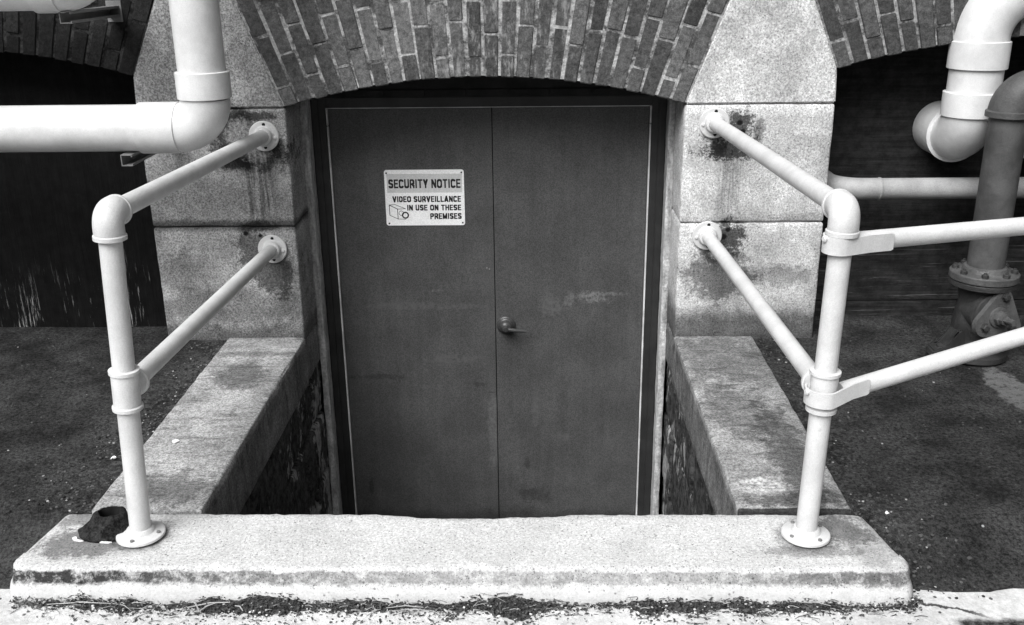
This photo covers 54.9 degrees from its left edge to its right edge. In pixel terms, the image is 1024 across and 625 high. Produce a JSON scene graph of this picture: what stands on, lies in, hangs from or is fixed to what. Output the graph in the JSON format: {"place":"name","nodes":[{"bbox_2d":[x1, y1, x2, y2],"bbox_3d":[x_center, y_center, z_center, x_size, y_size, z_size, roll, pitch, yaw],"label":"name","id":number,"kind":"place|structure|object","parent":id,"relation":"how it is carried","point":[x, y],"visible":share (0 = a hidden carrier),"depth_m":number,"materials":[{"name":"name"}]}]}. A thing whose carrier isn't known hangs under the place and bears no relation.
{"place":"outdoors","nodes":[
{"label":"outdoors","id":0,"kind":"place"},
{"bbox_2d":[0,315,1023,599],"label":"ground","id":1,"kind":"structure","parent":0,"point":[942,415],"depth_m":3.40,"materials":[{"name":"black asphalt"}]},
{"bbox_2d":[0,0,1023,518],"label":"brick building","id":2,"kind":"structure","parent":1,"relation":"on","point":[604,188],"depth_m":4.28,"materials":[{"name":"stone"}]},
{"bbox_2d":[58,0,122,23],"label":"strut bracket","id":3,"kind":"object","parent":2,"relation":"attached to","point":[111,10],"visible":1,"depth_m":3.68,"materials":[{"name":"grey metal"}]},
{"bbox_2d":[0,0,94,12],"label":"drain pipe","id":4,"kind":"object","parent":3,"relation":"attached to","point":[46,6],"visible":0.98,"depth_m":3.40,"materials":[{"name":"plastic"}]},
{"bbox_2d":[120,151,154,165],"bbox_3d":[-1.387,-0.629,3.779,0.060,0.081,0.473,0,20,1],"label":"strut bracket","id":5,"kind":"object","parent":2,"relation":"attached to","point":[130,158],"visible":0.21,"depth_m":3.61,"materials":[{"name":"grey metal"}]},
{"bbox_2d":[0,0,231,153],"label":"drain pipe","id":6,"kind":"object","parent":5,"relation":"attached to","point":[196,116],"visible":1,"depth_m":3.51,"materials":[{"name":"plastic"}]},
{"bbox_2d":[328,107,498,518],"bbox_3d":[-0.432,0.337,4.753,0.714,2.624,0.050,0,20,1],"label":"door leaf","id":7,"kind":"structure","parent":2,"relation":"in","point":[418,301],"depth_m":4.62,"materials":[{"name":"paint"}]},
{"bbox_2d":[384,169,464,225],"bbox_3d":[-0.391,-0.515,4.420,0.356,0.254,0.007,0,20,1],"label":"security sign","id":8,"kind":"object","parent":7,"relation":"attached to","point":[424,197],"visible":1,"depth_m":4.42,"materials":[{"name":"white metal"}]},
{"bbox_2d":[492,106,649,518],"bbox_3d":[0.270,0.345,4.706,0.684,2.624,0.115,0,20,1],"label":"door leaf","id":9,"kind":"structure","parent":2,"relation":"in","point":[570,183],"depth_m":4.58,"materials":[{"name":"paint"}]},
{"bbox_2d":[827,170,1023,199],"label":"water pipe","id":10,"kind":"object","parent":2,"relation":"attached to","point":[879,188],"visible":0.74,"depth_m":4.05,"materials":[{"name":"white metal"}]},
{"bbox_2d":[912,0,1023,161],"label":"drain pipe","id":11,"kind":"object","parent":2,"relation":"attached to","point":[951,126],"visible":0.9,"depth_m":3.78,"materials":[{"name":"plastic"}]},
{"bbox_2d":[925,276,1020,365],"bbox_3d":[1.880,0.023,3.954,0.329,0.320,0.294,16,26,39],"label":"gate valve","id":12,"kind":"object","parent":1,"relation":"on","point":[979,313],"visible":0.77,"depth_m":3.86,"materials":[{"name":"metal"}]},
{"bbox_2d":[949,71,1023,287],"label":"iron pipe","id":13,"kind":"object","parent":12,"relation":"on","point":[985,264],"visible":1,"depth_m":3.74,"materials":[{"name":"grey metal"}]},
{"bbox_2d":[0,588,1023,624],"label":"pavement","id":14,"kind":"structure","parent":0,"point":[1004,607],"depth_m":2.60,"materials":[{"name":"concrete"}]},
{"bbox_2d":[10,514,912,606],"bbox_3d":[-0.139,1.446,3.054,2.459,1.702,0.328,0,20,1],"label":"granite sill","id":15,"kind":"structure","parent":14,"relation":"on","point":[595,559],"depth_m":2.68,"materials":[{"name":"white stone"}]},
{"bbox_2d":[72,506,128,543],"bbox_3d":[-1.161,0.597,2.833,0.185,0.069,0.141,0,20,1],"label":"rusty stub","id":16,"kind":"object","parent":15,"relation":"on","point":[106,525],"visible":0.96,"depth_m":2.80,"materials":[{"name":"metal"}]},
{"bbox_2d":[92,121,286,547],"bbox_3d":[-1.035,-0.077,3.350,0.162,0.983,1.632,0,20,1],"label":"handrail","id":17,"kind":"object","parent":15,"relation":"on","point":[111,218],"visible":1,"depth_m":2.72,"materials":[{"name":"metal"}]},
{"bbox_2d":[692,107,859,547],"bbox_3d":[0.817,-0.085,3.310,0.135,0.984,1.628,-1,20,0],"label":"handrail","id":18,"kind":"object","parent":15,"relation":"on","point":[840,208],"visible":0.96,"depth_m":2.70,"materials":[{"name":"metal"}]},
{"bbox_2d":[803,217,1023,409],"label":"guard rail","id":19,"kind":"object","parent":18,"relation":"attached to","point":[879,240],"visible":0.94,"depth_m":2.61,"materials":[{"name":"metal"}]},
{"bbox_2d":[6,591,927,624],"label":"leaf litter","id":20,"kind":"object","parent":14,"relation":"on","point":[515,609],"visible":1,"depth_m":2.63,"materials":[{"name":"plant"}]},
{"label":"stairwell floor","id":21,"kind":"structure","parent":0,"visible":0},
{"bbox_2d":[239,360,332,514],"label":"stone wall","id":22,"kind":"structure","parent":21,"relation":"on","point":[294,478],"depth_m":4.28,"materials":[{"name":"black stone"}]},
{"bbox_2d":[92,322,319,514],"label":"granite curb","id":23,"kind":"structure","parent":22,"relation":"on","point":[226,419],"depth_m":3.51,"materials":[{"name":"grey stone"}]},
{"bbox_2d":[661,363,714,514],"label":"stone wall","id":24,"kind":"structure","parent":21,"relation":"on","point":[684,491],"depth_m":4.28,"materials":[{"name":"grey stone"}]},
{"bbox_2d":[666,321,851,515],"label":"granite curb","id":25,"kind":"structure","parent":24,"relation":"on","point":[747,432],"depth_m":3.45,"materials":[{"name":"grey stone"}]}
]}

